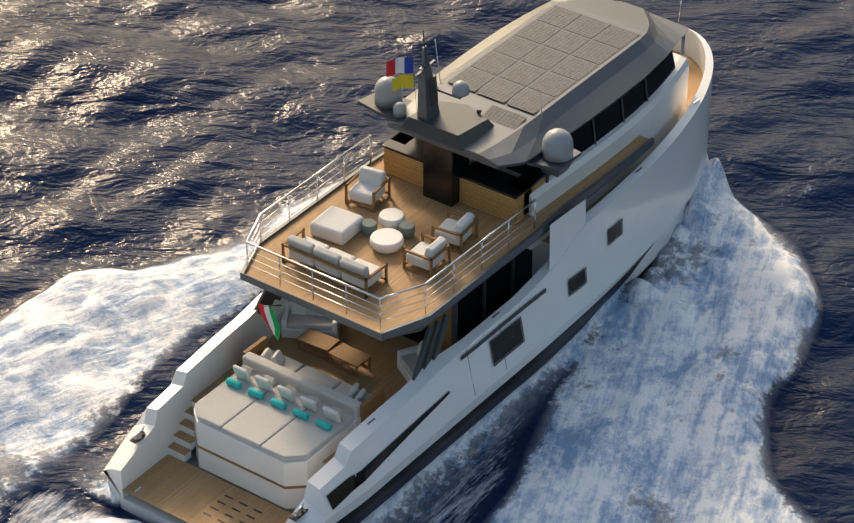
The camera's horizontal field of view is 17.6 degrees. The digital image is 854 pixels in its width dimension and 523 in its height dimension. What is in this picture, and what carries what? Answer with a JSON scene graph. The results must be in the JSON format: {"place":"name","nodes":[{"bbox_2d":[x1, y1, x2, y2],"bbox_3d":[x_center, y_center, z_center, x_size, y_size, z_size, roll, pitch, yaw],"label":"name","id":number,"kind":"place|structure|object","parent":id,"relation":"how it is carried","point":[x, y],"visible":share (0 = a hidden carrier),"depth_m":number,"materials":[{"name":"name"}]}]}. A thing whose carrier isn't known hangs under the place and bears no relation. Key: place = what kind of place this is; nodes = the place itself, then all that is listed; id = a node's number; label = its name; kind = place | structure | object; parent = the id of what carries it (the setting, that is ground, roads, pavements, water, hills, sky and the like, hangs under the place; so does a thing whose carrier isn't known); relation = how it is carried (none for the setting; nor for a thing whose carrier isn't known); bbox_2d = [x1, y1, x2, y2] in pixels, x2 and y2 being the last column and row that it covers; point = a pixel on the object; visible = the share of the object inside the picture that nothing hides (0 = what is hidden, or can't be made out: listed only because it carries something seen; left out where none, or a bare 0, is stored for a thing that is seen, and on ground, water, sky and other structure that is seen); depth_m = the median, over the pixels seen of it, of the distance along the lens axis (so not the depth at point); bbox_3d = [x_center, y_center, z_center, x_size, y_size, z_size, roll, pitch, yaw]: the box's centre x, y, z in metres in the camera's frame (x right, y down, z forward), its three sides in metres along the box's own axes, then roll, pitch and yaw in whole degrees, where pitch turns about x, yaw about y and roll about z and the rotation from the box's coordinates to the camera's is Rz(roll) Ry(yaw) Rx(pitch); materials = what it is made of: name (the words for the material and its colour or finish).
{"place":"outdoors","nodes":[
{"label":"outdoors","id":0,"kind":"place"},
{"bbox_2d":[170,218,622,509],"bbox_3d":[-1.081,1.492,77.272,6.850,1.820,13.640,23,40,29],"label":"hull windows","id":1,"kind":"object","parent":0,"point":[508,339],"visible":0.54,"depth_m":76.02,"materials":[{"name":"black glass"}]},
{"bbox_2d":[0,0,853,522],"bbox_3d":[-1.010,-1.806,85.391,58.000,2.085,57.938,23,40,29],"label":"sea","id":2,"kind":"structure","parent":0,"point":[158,158],"depth_m":84.07,"materials":[{"name":"blue liquid"}]},
{"bbox_2d":[103,29,712,522],"bbox_3d":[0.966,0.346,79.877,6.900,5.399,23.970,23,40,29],"label":"hull","id":3,"kind":"object","parent":2,"relation":"in","point":[649,201],"visible":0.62,"depth_m":76.28,"materials":[{"name":"white paint"}]},
{"bbox_2d":[258,303,281,339],"bbox_3d":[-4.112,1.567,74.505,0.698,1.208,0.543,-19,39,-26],"label":"italian flag","id":4,"kind":"object","parent":3,"relation":"attached to","point":[267,313],"visible":1,"depth_m":74.39,"materials":[{"name":"multicoloured fabric"}]},
{"bbox_2d":[254,290,449,380],"bbox_3d":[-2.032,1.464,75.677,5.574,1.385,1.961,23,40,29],"label":"support pillars","id":5,"kind":"structure","parent":3,"relation":"attached to","point":[431,346],"depth_m":74.42,"materials":[{"name":"grey metal"}]},
{"bbox_2d":[123,51,702,522],"bbox_3d":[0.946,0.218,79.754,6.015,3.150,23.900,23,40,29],"label":"decks","id":6,"kind":"object","parent":3,"relation":"attached to","point":[179,489],"visible":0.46,"depth_m":74.76,"materials":[{"name":"brown wood"}]},
{"bbox_2d":[168,407,195,461],"bbox_3d":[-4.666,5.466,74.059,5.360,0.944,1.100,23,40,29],"label":"stairs","id":7,"kind":"structure","parent":6,"relation":"on","point":[182,446],"depth_m":75.06,"materials":[{"name":"white paint"}]},
{"bbox_2d":[193,364,354,508],"bbox_3d":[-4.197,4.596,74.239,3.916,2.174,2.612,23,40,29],"label":"sunpad","id":8,"kind":"object","parent":6,"relation":"on","point":[269,438],"visible":0.96,"depth_m":73.55,"materials":[{"name":"white fabric"}]},
{"bbox_2d":[281,300,341,338],"bbox_3d":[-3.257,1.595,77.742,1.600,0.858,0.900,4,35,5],"label":"sofa","id":9,"kind":"object","parent":6,"relation":"on","point":[297,320],"visible":0.48,"depth_m":77.52,"materials":[{"name":"white fabric"}]},
{"bbox_2d":[243,336,384,428],"bbox_3d":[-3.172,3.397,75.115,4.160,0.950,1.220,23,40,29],"label":"aft sofa","id":10,"kind":"object","parent":6,"relation":"on","point":[278,366],"visible":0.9,"depth_m":74.78,"materials":[{"name":"white fabric"}]},
{"bbox_2d":[297,328,339,361],"bbox_3d":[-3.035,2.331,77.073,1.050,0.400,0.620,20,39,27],"label":"coffee table","id":11,"kind":"object","parent":6,"relation":"on","point":[318,340],"visible":0.98,"depth_m":76.95,"materials":[{"name":"brown wood"}]},
{"bbox_2d":[328,343,370,377],"bbox_3d":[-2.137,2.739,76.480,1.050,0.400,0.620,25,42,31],"label":"coffee table","id":12,"kind":"object","parent":6,"relation":"on","point":[350,355],"visible":1,"depth_m":76.36,"materials":[{"name":"brown wood"}]},
{"bbox_2d":[397,340,422,381],"bbox_3d":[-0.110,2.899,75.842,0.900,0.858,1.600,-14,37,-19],"label":"sofa","id":13,"kind":"object","parent":6,"relation":"on","point":[407,358],"visible":0.25,"depth_m":76.08,"materials":[{"name":"white paint"}]},
{"bbox_2d":[130,0,699,521],"bbox_3d":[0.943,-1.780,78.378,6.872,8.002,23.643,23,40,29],"label":"fittings","id":14,"kind":"object","parent":6,"relation":"on","point":[298,514],"visible":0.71,"depth_m":74.05,"materials":[{"name":"silver metal"}]},
{"bbox_2d":[402,248,532,352],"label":"window","id":15,"kind":"structure","parent":6,"relation":"on","point":[481,303],"depth_m":77.31,"materials":[{"name":"black glass"}]},
{"bbox_2d":[387,0,688,249],"bbox_3d":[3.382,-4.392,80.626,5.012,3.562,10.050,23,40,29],"label":"superstructure","id":16,"kind":"object","parent":6,"relation":"on","point":[609,78],"visible":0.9,"depth_m":79.48,"materials":[{"name":"white paint"}]},
{"bbox_2d":[358,30,580,176],"bbox_3d":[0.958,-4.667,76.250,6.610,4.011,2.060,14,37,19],"label":"mast","id":17,"kind":"object","parent":16,"relation":"on","point":[458,126],"visible":1,"depth_m":76.32,"materials":[{"name":"grey metal"}]},
{"bbox_2d":[372,147,585,270],"bbox_3d":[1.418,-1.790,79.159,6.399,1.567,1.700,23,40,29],"label":"panel","id":18,"kind":"object","parent":3,"relation":"on","point":[566,228],"visible":0.43,"depth_m":77.51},
{"bbox_2d":[240,135,653,340],"bbox_3d":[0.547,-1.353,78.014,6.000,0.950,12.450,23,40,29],"label":"deck","id":19,"kind":"structure","parent":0,"point":[422,213],"depth_m":75.58,"materials":[{"name":"brown wood"}]},
{"bbox_2d":[281,228,387,298],"bbox_3d":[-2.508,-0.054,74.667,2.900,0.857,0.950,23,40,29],"label":"sofa","id":20,"kind":"object","parent":19,"relation":"on","point":[347,267],"visible":1,"depth_m":74.34,"materials":[{"name":"white fabric"}]},
{"bbox_2d":[310,206,363,244],"bbox_3d":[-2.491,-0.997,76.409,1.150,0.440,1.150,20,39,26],"label":"pouf","id":21,"kind":"object","parent":19,"relation":"on","point":[336,225],"visible":0.92,"depth_m":76.14,"materials":[{"name":"white fabric"}]},
{"bbox_2d":[345,165,390,211],"bbox_3d":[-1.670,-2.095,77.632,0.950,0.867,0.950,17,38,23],"label":"armchair","id":22,"kind":"object","parent":19,"relation":"on","point":[368,187],"visible":1,"depth_m":77.53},
{"bbox_2d":[361,219,377,236],"bbox_3d":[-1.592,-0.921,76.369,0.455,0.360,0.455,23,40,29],"label":"stool","id":23,"kind":"object","parent":19,"relation":"on","point":[369,227],"visible":0.83,"depth_m":76.21,"materials":[{"name":"fabric"}]},
{"bbox_2d":[370,228,403,253],"bbox_3d":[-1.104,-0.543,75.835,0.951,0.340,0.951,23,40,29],"label":"pouf","id":24,"kind":"object","parent":19,"relation":"on","point":[386,240],"visible":1,"depth_m":75.62,"materials":[{"name":"white fabric"}]},
{"bbox_2d":[246,135,535,329],"bbox_3d":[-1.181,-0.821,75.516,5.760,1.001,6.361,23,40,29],"label":"rails","id":25,"kind":"object","parent":19,"relation":"on","point":[402,291],"visible":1,"depth_m":74.35,"materials":[{"name":"silver metal"}]},
{"bbox_2d":[378,208,404,229],"bbox_3d":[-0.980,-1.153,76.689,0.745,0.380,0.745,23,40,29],"label":"pouf","id":26,"kind":"object","parent":19,"relation":"on","point":[392,218],"visible":0.77,"depth_m":76.48,"materials":[{"name":"white fabric"}]},
{"bbox_2d":[399,221,414,238],"bbox_3d":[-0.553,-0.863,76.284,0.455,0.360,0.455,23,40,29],"label":"stool","id":27,"kind":"object","parent":19,"relation":"on","point":[407,229],"visible":0.88,"depth_m":76.12,"materials":[{"name":"fabric"}]},
{"bbox_2d":[402,233,450,278],"bbox_3d":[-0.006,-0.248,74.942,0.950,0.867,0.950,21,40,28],"label":"armchair","id":28,"kind":"object","parent":19,"relation":"on","point":[425,255],"visible":1,"depth_m":74.76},
{"bbox_2d":[431,210,477,254],"bbox_3d":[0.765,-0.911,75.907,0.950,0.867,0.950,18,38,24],"label":"armchair","id":29,"kind":"object","parent":19,"relation":"on","point":[454,232],"visible":0.98,"depth_m":75.69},
{"bbox_2d":[382,91,548,223],"bbox_3d":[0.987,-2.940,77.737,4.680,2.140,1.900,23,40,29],"label":"bar","id":30,"kind":"object","parent":19,"relation":"on","point":[443,176],"visible":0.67,"depth_m":77.23,"materials":[{"name":"brown wood"}]}
]}

